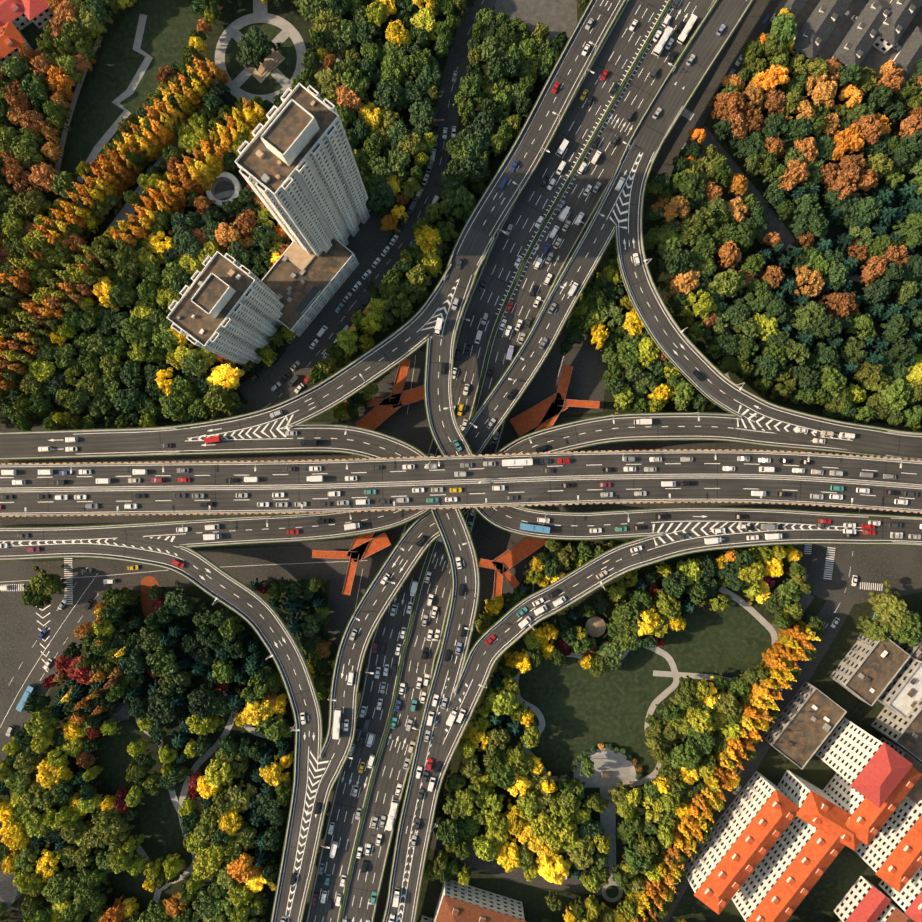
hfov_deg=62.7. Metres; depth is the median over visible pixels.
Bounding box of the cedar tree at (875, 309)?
[858,302,884,320]
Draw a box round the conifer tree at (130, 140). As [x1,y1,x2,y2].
[121,132,138,148]
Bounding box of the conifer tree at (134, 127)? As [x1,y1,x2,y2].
[128,121,141,135]
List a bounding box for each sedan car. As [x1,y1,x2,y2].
[0,495,12,499]
[17,533,28,537]
[36,494,48,498]
[38,628,46,638]
[43,658,52,669]
[58,599,66,609]
[59,470,71,474]
[65,447,77,451]
[74,495,86,499]
[79,469,90,473]
[81,568,92,572]
[84,599,92,609]
[127,565,138,569]
[128,478,140,482]
[133,494,145,497]
[160,443,171,447]
[173,493,185,497]
[176,527,187,531]
[177,468,188,472]
[178,477,189,481]
[192,493,204,497]
[225,478,237,482]
[235,493,247,497]
[250,373,259,382]
[257,502,268,506]
[272,492,284,496]
[276,502,287,506]
[281,372,290,381]
[281,915,285,921]
[283,467,295,471]
[285,431,296,435]
[287,529,298,533]
[290,361,299,370]
[290,873,296,885]
[294,383,303,392]
[294,502,306,506]
[300,712,305,724]
[309,339,318,348]
[309,466,321,470]
[311,893,317,904]
[314,802,320,814]
[318,501,330,505]
[318,862,324,874]
[325,873,330,884]
[327,898,332,910]
[335,303,343,313]
[337,500,348,504]
[340,875,345,886]
[343,292,351,302]
[343,719,348,730]
[345,476,356,480]
[349,629,356,640]
[352,281,361,290]
[352,785,358,796]
[354,726,359,737]
[355,808,361,819]
[356,846,362,858]
[357,303,365,310]
[358,736,364,747]
[358,761,364,772]
[359,706,365,717]
[362,269,371,279]
[364,280,373,290]
[364,295,370,303]
[364,489,375,493]
[365,843,370,855]
[370,465,382,469]
[371,816,377,828]
[372,257,380,267]
[375,667,380,678]
[376,698,382,709]
[376,834,381,845]
[378,499,389,503]
[379,815,385,827]
[380,573,389,584]
[380,644,385,655]
[380,682,385,693]
[381,246,389,256]
[383,664,388,675]
[389,235,397,244]
[390,604,395,615]
[391,664,396,675]
[391,717,396,728]
[395,644,400,654]
[395,700,400,711]
[395,783,401,795]
[397,223,405,233]
[399,683,404,693]
[400,627,405,638]
[402,464,414,468]
[403,757,409,768]
[404,211,411,221]
[406,602,412,613]
[411,835,416,847]
[412,488,423,492]
[414,818,420,830]
[416,677,421,688]
[418,788,423,799]
[420,692,425,703]
[422,174,428,184]
[422,615,427,625]
[424,571,430,582]
[424,730,429,741]
[426,161,432,172]
[426,498,438,502]
[427,629,432,640]
[431,487,442,491]
[431,606,436,617]
[434,119,439,130]
[434,629,439,639]
[434,761,441,772]
[441,363,445,374]
[441,697,447,708]
[442,127,447,138]
[444,650,450,661]
[445,497,456,501]
[450,488,461,492]
[451,126,455,137]
[452,71,457,82]
[453,368,456,378]
[453,439,461,450]
[455,348,461,359]
[455,642,461,653]
[456,258,463,269]
[456,557,461,568]
[459,584,463,595]
[460,463,471,467]
[460,625,466,636]
[461,419,467,429]
[463,384,469,394]
[464,343,470,354]
[467,521,471,531]
[479,280,486,291]
[483,461,494,465]
[485,634,495,644]
[486,418,495,428]
[487,366,492,377]
[492,432,498,442]
[499,319,506,330]
[505,301,512,312]
[506,495,517,499]
[507,388,515,399]
[510,160,518,171]
[514,255,521,266]
[515,319,521,330]
[516,607,526,616]
[518,333,524,343]
[524,316,531,327]
[530,285,537,295]
[532,597,543,605]
[533,296,540,307]
[539,338,547,348]
[539,459,550,463]
[541,176,548,186]
[541,468,553,472]
[542,243,550,253]
[545,252,552,263]
[548,302,555,313]
[548,589,559,597]
[551,82,559,93]
[553,238,561,248]
[557,200,565,211]
[562,220,570,231]
[562,483,573,487]
[580,89,588,100]
[582,44,589,55]
[583,184,591,195]
[585,18,593,29]
[585,95,593,106]
[590,528,601,532]
[591,137,599,148]
[593,181,600,192]
[596,570,607,578]
[599,482,610,486]
[600,70,608,80]
[601,492,612,496]
[602,467,613,471]
[610,135,618,146]
[615,526,626,531]
[623,467,635,471]
[629,19,637,30]
[630,545,641,552]
[633,525,644,529]
[634,491,646,495]
[644,467,656,471]
[649,457,661,461]
[652,107,661,118]
[653,30,660,41]
[656,514,667,518]
[665,38,673,49]
[668,51,676,61]
[672,0,679,8]
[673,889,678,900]
[676,533,688,538]
[680,457,692,461]
[686,54,694,65]
[716,24,725,35]
[722,466,734,470]
[735,54,741,65]
[735,514,746,518]
[737,456,749,460]
[738,524,749,528]
[743,525,754,530]
[746,535,758,539]
[758,458,770,462]
[761,13,769,24]
[777,492,789,496]
[779,458,791,462]
[792,468,804,472]
[796,428,807,432]
[800,460,812,464]
[811,469,823,474]
[813,438,824,443]
[816,523,827,527]
[818,519,830,523]
[830,617,838,627]
[843,523,855,527]
[844,533,856,536]
[851,15,857,21]
[851,575,857,585]
[863,530,874,534]
[868,520,880,525]
[883,474,895,478]
[885,490,898,494]
[890,532,902,536]
[890,534,902,538]
[908,534,920,538]
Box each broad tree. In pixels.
[0,67,10,81]
[0,79,17,104]
[0,98,9,124]
[0,124,20,155]
[0,149,22,165]
[0,156,6,182]
[0,183,18,200]
[0,196,35,223]
[0,198,3,213]
[0,232,5,249]
[0,246,9,264]
[0,322,9,335]
[0,387,9,399]
[0,398,7,410]
[0,759,13,779]
[0,798,14,821]
[0,817,31,849]
[0,843,11,860]
[0,902,7,913]
[0,912,9,920]
[1,55,32,80]
[1,156,25,184]
[1,212,30,241]
[1,849,19,873]
[2,231,27,252]
[2,313,16,327]
[2,399,17,422]
[2,736,25,756]
[3,279,18,290]
[3,363,27,377]
[4,762,33,795]
[5,80,36,112]
[5,752,26,764]
[6,107,23,127]
[6,135,44,167]
[8,251,23,267]
[8,388,24,402]
[8,789,25,807]
[10,307,24,317]
[11,411,33,430]
[12,393,37,418]
[12,804,29,821]
[13,170,45,196]
[13,750,41,773]
[13,869,43,893]
[14,189,53,216]
[14,722,32,747]
[14,844,49,873]
[17,127,47,147]
[18,44,35,60]
[18,298,29,311]
[19,278,34,296]
[19,369,43,395]
[19,743,45,755]
[20,73,52,111]
[20,110,48,135]
[20,807,49,843]
[21,222,36,236]
[21,585,51,608]
[21,777,40,807]
[21,894,48,913]
[22,235,34,250]
[22,257,36,272]
[22,904,41,921]
[23,342,32,354]
[24,692,51,713]
[24,706,59,736]
[27,885,45,896]
[28,358,55,382]
[28,387,53,416]
[29,162,60,194]
[29,272,39,284]
[29,566,66,595]
[30,52,53,88]
[30,151,53,172]
[30,723,56,753]
[32,283,45,294]
[32,783,73,810]
[32,903,52,921]
[34,214,51,229]
[34,843,62,882]
[35,47,52,55]
[36,33,59,53]
[36,268,60,285]
[36,344,58,361]
[36,757,73,788]
[38,259,57,272]
[39,245,60,268]
[40,124,61,143]
[40,140,63,162]
[41,868,77,903]
[42,369,71,401]
[42,410,67,429]
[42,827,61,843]
[43,21,52,35]
[43,100,69,121]
[43,672,64,689]
[43,804,78,830]
[44,52,59,67]
[44,338,64,346]
[46,110,70,131]
[46,746,68,767]
[47,0,60,11]
[47,65,74,100]
[48,208,65,220]
[49,17,63,40]
[49,171,79,201]
[49,330,69,345]
[49,896,73,920]
[50,92,71,112]
[50,219,68,236]
[52,252,75,268]
[52,340,77,370]
[52,412,73,425]
[52,728,68,747]
[53,0,79,23]
[53,35,76,56]
[53,198,71,211]
[54,239,74,258]
[54,772,80,805]
[55,55,82,86]
[55,387,72,409]
[55,654,69,671]
[57,323,80,338]
[57,815,85,843]
[60,232,76,251]
[60,843,80,867]
[60,901,88,921]
[61,20,85,43]
[61,311,81,330]
[61,735,85,757]
[62,642,81,659]
[62,718,86,740]
[63,234,87,254]
[63,697,85,718]
[64,368,84,389]
[65,223,90,236]
[65,653,94,684]
[67,387,92,414]
[67,415,82,428]
[67,790,85,815]
[70,867,110,901]
[71,0,89,11]
[72,845,103,867]
[73,6,113,38]
[73,53,95,73]
[73,283,86,297]
[73,329,96,354]
[73,883,89,910]
[74,621,93,637]
[75,38,96,64]
[75,352,102,374]
[75,820,96,845]
[76,161,91,175]
[76,197,89,208]
[76,371,104,398]
[76,750,97,767]
[77,709,101,736]
[77,793,102,813]
[78,297,103,310]
[78,305,102,331]
[78,780,101,800]
[80,414,98,428]
[82,633,115,656]
[82,765,102,781]
[82,825,105,848]
[83,735,102,752]
[84,30,102,47]
[84,219,99,233]
[85,0,112,25]
[86,173,97,178]
[86,393,119,427]
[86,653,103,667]
[86,711,107,728]
[86,725,101,738]
[87,326,115,356]
[87,862,109,885]
[88,883,112,911]
[89,160,103,175]
[90,905,110,921]
[91,199,112,220]
[91,235,111,249]
[91,656,116,682]
[91,807,122,832]
[92,276,119,311]
[92,614,115,638]
[93,601,106,614]
[93,692,120,712]
[94,177,114,195]
[94,845,133,872]
[96,307,119,334]
[98,154,109,160]
[99,351,125,379]
[99,374,120,400]
[99,794,116,810]
[100,587,119,601]
[100,599,127,622]
[100,718,122,735]
[100,895,126,921]
[102,142,120,160]
[103,225,119,246]
[103,818,134,848]
[104,195,123,214]
[104,682,129,703]
[105,0,120,13]
[105,647,119,663]
[107,269,116,279]
[107,286,138,307]
[108,330,130,359]
[108,845,141,873]
[110,388,151,413]
[111,312,130,331]
[111,616,133,647]
[112,271,138,286]
[113,244,138,286]
[114,785,128,807]
[115,134,128,146]
[115,414,129,427]
[116,0,136,9]
[116,806,130,813]
[117,117,136,134]
[117,643,148,679]
[119,358,144,390]
[119,589,140,604]
[119,673,146,688]
[120,316,153,348]
[122,229,134,242]
[122,410,141,427]
[122,831,144,852]
[122,897,139,917]
[122,912,139,921]
[123,190,145,208]
[123,805,144,821]
[124,783,144,806]
[125,150,147,167]
[125,343,152,363]
[125,628,143,647]
[126,760,148,782]
[126,856,149,876]
[127,739,147,756]
[128,113,139,130]
[128,615,146,631]
[129,695,147,719]
[130,300,160,329]
[133,770,149,784]
[133,909,151,921]
[134,129,152,152]
[135,106,148,119]
[135,222,145,228]
[135,238,148,250]
[135,749,155,767]
[136,279,157,309]
[136,625,168,652]
[137,172,156,190]
[137,237,165,278]
[137,715,151,731]
[138,396,163,420]
[139,256,162,285]
[139,413,157,426]
[142,188,154,202]
[142,771,165,795]
[142,879,157,891]
[143,116,163,137]
[143,309,165,327]
[143,856,163,881]
[144,363,168,382]
[144,610,162,629]
[145,92,162,105]
[145,345,166,363]
[145,378,167,402]
[145,638,182,677]
[146,666,160,677]
[146,688,184,724]
[147,165,163,175]
[147,900,172,921]
[148,173,163,191]
[148,230,176,260]
[148,722,173,745]
[149,584,165,599]
[150,223,165,238]
[152,322,179,356]
[152,598,165,609]
[154,210,171,232]
[154,367,180,395]
[154,865,165,888]
[155,283,179,315]
[156,65,177,85]
[156,82,170,97]
[156,605,177,626]
[158,161,167,173]
[158,669,193,696]
[158,744,179,763]
[159,394,188,421]
[159,774,184,790]
[160,306,172,327]
[161,145,184,162]
[161,171,174,184]
[161,260,184,285]
[161,762,175,776]
[162,248,182,263]
[162,853,185,879]
[162,891,189,917]
[163,871,183,882]
[164,580,197,615]
[165,347,180,367]
[166,156,182,176]
[166,763,191,784]
[167,75,180,91]
[168,93,182,111]
[169,62,181,73]
[169,327,187,344]
[169,912,184,921]
[170,270,190,298]
[170,374,198,405]
[171,211,203,234]
[172,231,203,257]
[174,342,195,363]
[175,252,204,276]
[177,122,194,136]
[178,132,201,153]
[178,798,198,816]
[179,61,194,77]
[179,80,194,95]
[179,632,199,656]
[179,882,197,903]
[180,808,199,830]
[181,347,212,384]
[181,901,202,921]
[182,45,204,64]
[183,833,190,847]
[184,412,202,422]
[184,738,195,758]
[185,714,224,734]
[186,830,206,852]
[186,876,203,893]
[187,112,212,131]
[187,191,200,207]
[187,394,208,419]
[187,678,217,719]
[187,781,199,798]
[188,72,203,89]
[188,768,205,793]
[189,29,206,39]
[189,37,207,59]
[189,158,204,177]
[190,0,205,18]
[190,371,209,395]
[191,227,207,243]
[191,867,205,882]
[192,601,216,634]
[192,645,215,667]
[192,843,225,878]
[192,889,216,919]
[193,734,213,756]
[194,196,215,216]
[194,803,218,842]
[195,127,210,148]
[196,241,226,265]
[196,624,223,649]
[197,18,212,34]
[197,107,217,120]
[197,770,227,798]
[199,348,219,365]
[200,213,217,232]
[201,0,219,14]
[203,9,221,28]
[203,92,224,112]
[203,910,226,921]
[204,221,228,242]
[204,381,233,413]
[205,204,224,222]
[205,756,235,787]
[206,877,227,897]
[207,363,244,390]
[207,408,221,419]
[207,891,243,921]
[208,827,230,846]
[209,79,231,100]
[209,115,225,132]
[209,837,234,862]
[210,141,220,154]
[210,686,231,716]
[210,784,233,817]
[211,608,232,626]
[212,658,236,683]
[213,861,242,889]
[215,219,244,249]
[215,747,227,762]
[216,354,230,362]
[216,682,230,691]
[217,806,243,836]
[218,105,233,125]
[218,616,243,638]
[218,735,238,753]
[221,360,239,368]
[222,200,233,215]
[222,628,245,658]
[223,151,236,170]
[223,746,249,779]
[225,846,247,867]
[226,783,257,812]
[227,392,244,415]
[227,845,262,882]
[227,882,257,906]
[228,241,258,267]
[228,903,251,921]
[231,0,243,7]
[231,196,244,215]
[231,820,259,848]
[232,140,243,156]
[232,711,245,726]
[235,97,244,111]
[236,26,280,70]
[236,666,278,703]
[237,130,248,142]
[237,208,260,237]
[237,233,254,248]
[238,188,254,204]
[239,203,260,215]
[239,736,252,756]
[241,699,275,725]
[242,105,254,123]
[242,360,258,371]
[243,860,276,892]
[247,129,253,142]
[248,249,271,275]
[249,740,266,761]
[249,892,268,915]
[249,909,265,921]
[251,96,265,110]
[252,224,276,251]
[253,192,264,209]
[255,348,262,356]
[255,784,279,819]
[256,206,274,228]
[256,663,276,682]
[256,711,292,742]
[257,585,268,594]
[259,754,290,786]
[260,346,277,366]
[262,856,280,881]
[263,108,270,123]
[264,100,272,110]
[264,694,279,703]
[264,824,283,846]
[266,580,283,598]
[267,235,291,254]
[267,674,283,693]
[267,832,282,850]
[268,253,281,268]
[268,330,291,350]
[270,806,287,825]
[272,93,283,107]
[273,0,289,9]
[273,693,287,714]
[274,222,289,240]
[275,772,292,796]
[276,793,291,806]
[279,325,296,342]
[279,577,294,591]
[279,751,293,768]
[280,240,289,253]
[285,580,304,599]
[290,75,320,90]
[291,0,308,21]
[296,629,329,652]
[299,0,324,20]
[300,67,315,82]
[300,647,323,664]
[301,49,319,72]
[301,579,316,600]
[301,613,327,636]
[308,364,326,383]
[308,663,323,679]
[309,7,342,34]
[309,576,325,592]
[310,30,325,51]
[313,658,331,674]
[313,673,331,691]
[314,68,342,100]
[314,603,330,624]
[315,637,331,658]
[316,48,329,65]
[317,684,327,700]
[318,356,340,374]
[322,32,333,48]
[322,96,339,106]
[324,0,350,16]
[324,54,337,70]
[325,342,343,360]
[327,37,341,58]
[332,19,358,55]
[332,402,348,422]
[333,61,345,75]
[335,328,358,355]
[336,84,363,112]
[336,104,356,129]
[339,58,358,72]
[339,349,351,366]
[341,69,370,104]
[345,0,367,16]
[345,49,360,65]
[345,129,359,148]
[346,392,367,408]
[346,405,358,419]
[347,118,371,144]
[349,21,383,51]
[350,5,367,22]
[350,145,360,162]
[350,310,369,333]
[356,163,368,178]
[357,57,380,83]
[357,147,379,167]
[357,331,374,352]
[358,101,385,130]
[359,382,378,402]
[360,42,383,63]
[360,309,383,334]
[362,132,384,158]
[362,172,386,189]
[365,156,394,177]
[365,187,379,209]
[366,0,387,28]
[367,298,386,321]
[368,182,396,212]
[369,127,391,148]
[369,286,380,298]
[372,82,407,110]
[378,274,406,300]
[379,0,396,16]
[379,41,410,66]
[379,59,408,85]
[380,204,393,217]
[380,212,398,230]
[380,310,397,331]
[383,110,403,129]
[383,141,400,159]
[383,269,403,283]
[384,174,403,195]
[384,291,413,321]
[385,19,411,48]
[388,121,410,150]
[388,150,412,181]
[390,205,408,223]
[393,259,413,275]
[395,0,418,26]
[395,192,409,207]
[397,278,423,303]
[398,132,427,158]
[399,249,411,262]
[400,40,422,74]
[400,177,424,198]
[401,77,432,105]
[402,54,422,79]
[405,24,430,49]
[406,263,431,290]
[408,96,436,128]
[409,242,423,264]
[409,289,429,302]
[410,6,439,40]
[410,125,439,141]
[410,166,422,185]
[411,217,432,234]
[412,0,437,15]
[413,48,436,66]
[414,152,432,167]
[414,225,441,253]
[417,60,441,97]
[421,252,442,277]
[424,132,436,149]
[424,208,440,222]
[424,859,437,881]
[425,144,432,154]
[425,201,447,219]
[427,86,443,106]
[430,239,448,256]
[430,848,448,874]
[432,220,459,244]
[434,0,460,17]
[434,36,451,57]
[434,170,469,190]
[434,816,466,845]
[436,21,454,45]
[437,871,452,882]
[440,186,475,222]
[442,788,466,819]
[444,14,461,34]
[444,137,462,154]
[444,837,461,852]
[446,858,460,874]
[447,159,460,176]
[447,769,466,790]
[452,90,466,107]
[452,146,476,161]
[452,153,490,184]
[452,779,485,815]
[453,0,467,15]
[455,123,476,141]
[455,840,470,859]
[456,863,470,885]
[458,98,475,125]
[458,736,475,757]
[458,754,481,780]
[459,74,484,107]
[461,0,474,6]
[461,131,490,154]
[461,809,479,842]
[464,725,490,750]
[466,62,484,78]
[467,36,481,51]
[468,48,481,66]
[468,181,485,196]
[470,713,490,730]
[470,770,497,792]
[470,834,496,861]
[472,22,483,40]
[473,111,496,145]
[473,150,490,166]
[473,806,488,824]
[474,8,495,23]
[474,36,506,64]
[474,619,492,633]
[474,785,504,816]
[475,698,491,717]
[479,611,494,624]
[480,77,511,103]
[480,98,499,117]
[481,685,520,715]
[482,20,499,41]
[482,744,502,766]
[483,762,516,789]
[483,818,507,845]
[484,595,503,615]
[484,726,510,750]
[485,56,504,84]
[485,806,506,833]
[489,133,506,156]
[492,608,505,623]
[493,91,512,116]
[494,114,512,131]
[495,12,509,26]
[495,23,519,45]
[495,835,520,872]
[497,123,512,150]
[498,661,518,676]
[499,675,519,693]
[501,592,516,611]
[501,744,534,773]
[503,53,523,79]
[503,651,516,667]
[504,41,519,63]
[504,798,523,834]
[505,114,521,138]
[508,80,528,110]
[508,772,532,796]
[510,17,522,31]
[510,701,529,721]
[513,97,531,122]
[513,588,528,603]
[513,649,531,673]
[515,789,537,819]
[515,816,539,844]
[516,23,531,38]
[516,55,541,79]
[517,721,540,748]
[518,33,537,59]
[518,842,533,870]
[519,72,537,97]
[520,709,534,726]
[523,565,545,584]
[523,632,541,650]
[524,811,558,837]
[524,860,538,881]
[527,763,549,796]
[527,837,560,858]
[528,753,543,774]
[529,553,544,572]
[530,625,548,642]
[530,648,542,666]
[531,22,549,40]
[535,36,551,59]
[535,790,556,817]
[535,853,572,884]
[537,63,552,81]
[538,548,548,564]
[539,578,548,587]
[539,817,563,851]
[541,48,559,67]
[541,622,558,639]
[541,640,553,659]
[541,771,557,793]
[542,551,562,580]
[544,570,567,582]
[545,539,564,552]
[545,890,561,911]
[549,37,564,55]
[549,792,573,827]
[551,543,576,569]
[552,647,566,665]
[553,31,567,49]
[554,614,570,632]
[555,775,574,794]
[556,792,579,813]
[557,622,576,642]
[557,638,571,655]
[557,831,579,853]
[558,817,578,842]
[560,337,573,355]
[562,902,579,921]
[565,835,594,869]
[566,324,584,344]
[568,313,581,326]
[568,636,595,653]
[571,778,584,799]
[571,896,585,920]
[572,800,590,824]
[573,303,587,316]
[573,554,587,568]
[573,626,587,641]
[576,0,589,10]
[576,541,593,559]
[577,819,604,839]
[578,653,593,668]
[579,293,586,304]
[579,315,594,334]
[579,604,595,617]
[579,871,601,892]
[580,640,598,655]
[580,754,594,777]
[580,904,596,921]
[582,306,605,331]
[582,654,605,676]
[584,284,606,310]
[584,792,599,808]
[584,894,598,919]
[588,862,602,876]
[589,323,609,349]
[589,794,608,812]
[591,276,606,287]
[591,542,604,557]
[591,592,609,614]
[592,639,624,671]
[592,848,607,868]
[593,834,610,853]
[593,904,603,921]
[594,281,626,301]
[597,266,620,281]
[597,865,610,884]
[598,902,627,921]
[599,299,625,331]
[600,339,614,353]
[600,903,614,921]
[602,351,617,364]
[602,540,616,550]
[603,364,624,381]
[604,258,619,270]
[604,326,628,344]
[604,377,623,395]
[604,580,626,601]
[605,240,616,258]
[605,621,621,638]
[607,781,629,805]
[608,630,642,651]
[609,592,643,631]
[611,274,623,286]
[612,383,633,413]
[612,862,629,885]
[615,800,634,817]
[615,824,636,843]
[616,339,640,365]
[616,878,633,894]
[617,809,643,837]
[617,894,638,919]
[618,295,632,311]
[618,403,633,411]
[620,311,644,336]
[620,363,644,385]
[620,853,635,877]
[621,327,649,348]
[621,569,638,587]
[623,370,659,399]
[623,838,651,873]
[625,787,641,807]
[625,873,644,893]
[627,588,652,609]
[630,605,660,635]
[631,396,648,412]
[635,832,659,858]
[637,783,664,822]
[638,336,659,369]
[638,358,666,385]
[641,634,659,647]
[641,778,661,799]
[641,808,660,834]
[643,227,658,251]
[644,570,658,583]
[644,732,661,748]
[645,179,663,199]
[645,201,666,220]
[645,714,663,731]
[645,720,682,745]
[645,864,661,881]
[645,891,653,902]
[646,383,673,403]
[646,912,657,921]
[647,398,665,411]
[647,582,658,599]
[647,745,668,760]
[648,900,670,918]
[649,614,669,637]
[651,775,669,792]
[651,850,659,863]
[652,195,690,231]
[652,247,696,275]
[653,589,681,619]
[653,834,667,851]
[654,172,671,189]
[654,759,668,766]
[655,224,683,256]
[655,636,664,646]
[655,701,682,720]
[655,765,686,798]
[655,822,673,847]
[655,884,674,904]
[656,561,670,577]
[657,187,676,204]
[657,350,667,360]
[658,278,672,292]
[658,852,668,869]
[659,218,681,231]
[659,810,675,825]
[660,566,687,598]
[660,790,679,811]
[663,359,674,368]
[663,365,678,379]
[664,370,685,390]
[665,268,700,298]
[665,703,685,716]
[665,716,691,735]
[665,737,704,770]
[665,818,675,831]
[667,291,687,314]
[668,617,686,630]
[668,867,685,884]
[669,689,695,709]
[670,171,688,188]
[671,379,694,411]
[671,844,686,865]
[672,156,688,173]
[673,778,695,803]
[674,172,706,210]
[675,766,698,784]
[675,802,690,820]
[676,558,706,584]
[677,315,694,328]
[678,231,696,250]
[678,289,717,319]
[679,142,702,158]
[679,207,719,237]
[679,675,695,696]
[681,721,714,755]
[683,155,695,161]
[683,159,703,179]
[684,580,706,606]
[685,379,699,393]
[685,705,713,735]
[685,843,698,858]
[687,321,708,343]
[688,128,705,145]
[689,197,708,212]
[689,225,720,255]
[689,679,709,701]
[690,392,708,411]
[690,829,710,844]
[691,249,716,276]
[692,276,717,297]
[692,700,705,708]
[694,781,705,797]
[695,311,718,331]
[697,760,715,778]
[698,149,714,181]
[698,554,716,577]
[699,290,726,318]
[699,576,718,598]
[701,675,720,712]
[701,704,716,719]
[702,752,716,768]
[703,311,731,339]
[704,181,722,202]
[704,398,715,410]
[705,144,717,159]
[705,212,737,246]
[705,344,720,358]
[705,817,715,831]
[706,594,731,610]
[707,197,728,217]
[707,332,742,357]
[708,268,746,296]
[708,783,720,793]
[709,91,746,118]
[709,153,727,165]
[710,796,724,810]
[711,162,733,187]
[711,670,729,690]
[711,712,728,731]
[711,733,723,753]
[712,119,731,143]
[713,689,743,717]
[714,554,729,568]
[715,560,743,583]
[715,576,729,586]
[716,730,730,748]
[717,110,748,139]
[717,240,741,268]
[717,356,735,373]
[719,748,737,768]
[719,773,740,790]
[720,84,739,92]
[720,222,757,252]
[720,724,741,739]
[721,74,745,91]
[724,297,751,325]
[724,549,736,561]
[725,133,738,148]
[726,196,749,223]
[726,577,744,590]
[726,677,751,697]
[726,714,739,725]
[728,173,747,195]
[730,252,765,274]
[731,317,758,339]
[731,338,758,359]
[731,354,751,372]
[733,132,769,158]
[733,548,754,567]
[737,68,749,81]
[737,214,768,241]
[737,362,753,379]
[737,560,764,587]
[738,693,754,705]
[739,269,754,287]
[739,279,774,313]
[739,668,757,684]
[739,748,756,761]
[741,50,756,66]
[741,57,767,79]
[741,82,764,118]
[741,110,765,134]
[742,41,763,58]
[742,153,759,174]
[743,193,756,206]
[743,582,760,597]
[747,547,761,561]
[748,64,789,92]
[748,114,788,138]
[748,204,765,217]
[748,579,770,604]
[749,152,778,175]
[751,354,787,382]
[751,737,760,743]
[752,313,780,340]
[753,377,772,394]
[753,661,769,679]
[754,546,774,562]
[755,33,768,57]
[756,590,784,612]
[757,265,784,289]
[757,330,789,349]
[758,34,788,66]
[758,342,784,362]
[760,232,781,247]
[761,90,785,114]
[762,557,783,578]
[762,719,769,729]
[763,137,784,159]
[763,162,785,184]
[763,183,783,204]
[763,295,793,322]
[763,366,796,400]
[763,575,774,591]
[766,13,797,44]
[767,53,790,74]
[767,708,779,719]
[769,545,785,560]
[769,580,799,609]
[771,8,793,27]
[771,610,790,629]
[771,679,780,691]
[774,91,804,115]
[775,198,795,220]
[776,137,795,160]
[777,157,810,190]
[779,117,812,141]
[779,147,805,172]
[779,656,795,671]
[780,74,807,94]
[781,339,809,366]
[782,545,802,561]
[784,96,814,120]
[784,560,806,576]
[786,38,794,56]
[786,572,807,585]
[786,603,802,621]
[788,52,814,78]
[788,301,827,331]
[789,219,808,239]
[789,386,814,404]
[790,252,808,270]
[790,668,801,677]
[791,365,820,390]
[792,136,818,162]
[792,193,821,220]
[792,264,824,298]
[792,352,815,370]
[795,230,813,247]
[798,643,817,661]
[799,582,813,593]
[800,245,824,273]
[800,313,843,340]
[802,165,821,192]
[804,74,837,109]
[805,212,829,241]
[805,615,824,633]
[806,57,829,86]
[806,115,826,136]
[807,134,835,160]
[807,156,824,167]
[809,256,829,284]
[809,630,823,645]
[810,102,829,117]
[812,339,841,373]
[813,389,830,404]
[817,366,846,397]
[818,292,858,318]
[819,112,840,135]
[819,163,838,188]
[821,186,846,212]
[822,389,849,417]
[822,406,838,418]
[823,243,844,262]
[825,57,842,83]
[827,170,859,199]
[828,260,849,290]
[830,102,851,119]
[831,83,863,109]
[831,118,851,135]
[831,123,864,160]
[832,63,861,88]
[832,193,861,224]
[833,154,865,181]
[833,314,852,334]
[836,402,856,420]
[838,335,867,365]
[842,196,882,227]
[843,237,867,265]
[844,311,876,339]
[844,383,866,403]
[846,103,874,123]
[849,222,874,246]
[850,169,878,190]
[852,115,884,155]
[852,361,882,382]
[853,403,875,423]
[856,615,894,641]
[857,66,878,96]
[858,255,887,285]
[859,277,894,304]
[860,234,897,264]
[860,372,892,390]
[861,132,892,156]
[863,393,889,419]
[864,153,894,178]
[866,85,893,110]
[868,579,909,629]
[870,67,904,95]
[874,112,891,134]
[876,377,911,420]
[877,346,899,376]
[878,60,896,79]
[879,313,909,340]
[880,262,903,289]
[881,167,904,190]
[882,97,906,127]
[882,245,909,267]
[885,411,904,427]
[887,135,907,158]
[888,337,917,364]
[889,145,914,173]
[889,362,910,378]
[891,611,921,647]
[892,212,921,246]
[893,81,917,104]
[894,112,921,137]
[894,280,919,306]
[896,129,921,157]
[896,252,921,283]
[900,404,921,427]
[901,103,921,124]
[905,85,921,111]
[905,363,921,385]
[906,156,921,177]
[906,381,921,406]
[907,74,917,86]
[907,423,920,430]
[908,175,921,196]
[910,306,921,333]
[912,58,921,75]
[913,352,921,366]
[916,75,921,85]
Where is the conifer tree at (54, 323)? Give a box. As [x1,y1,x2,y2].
[43,319,74,335]
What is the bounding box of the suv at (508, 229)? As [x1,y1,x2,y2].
[505,224,512,235]
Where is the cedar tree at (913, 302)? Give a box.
[900,297,921,310]

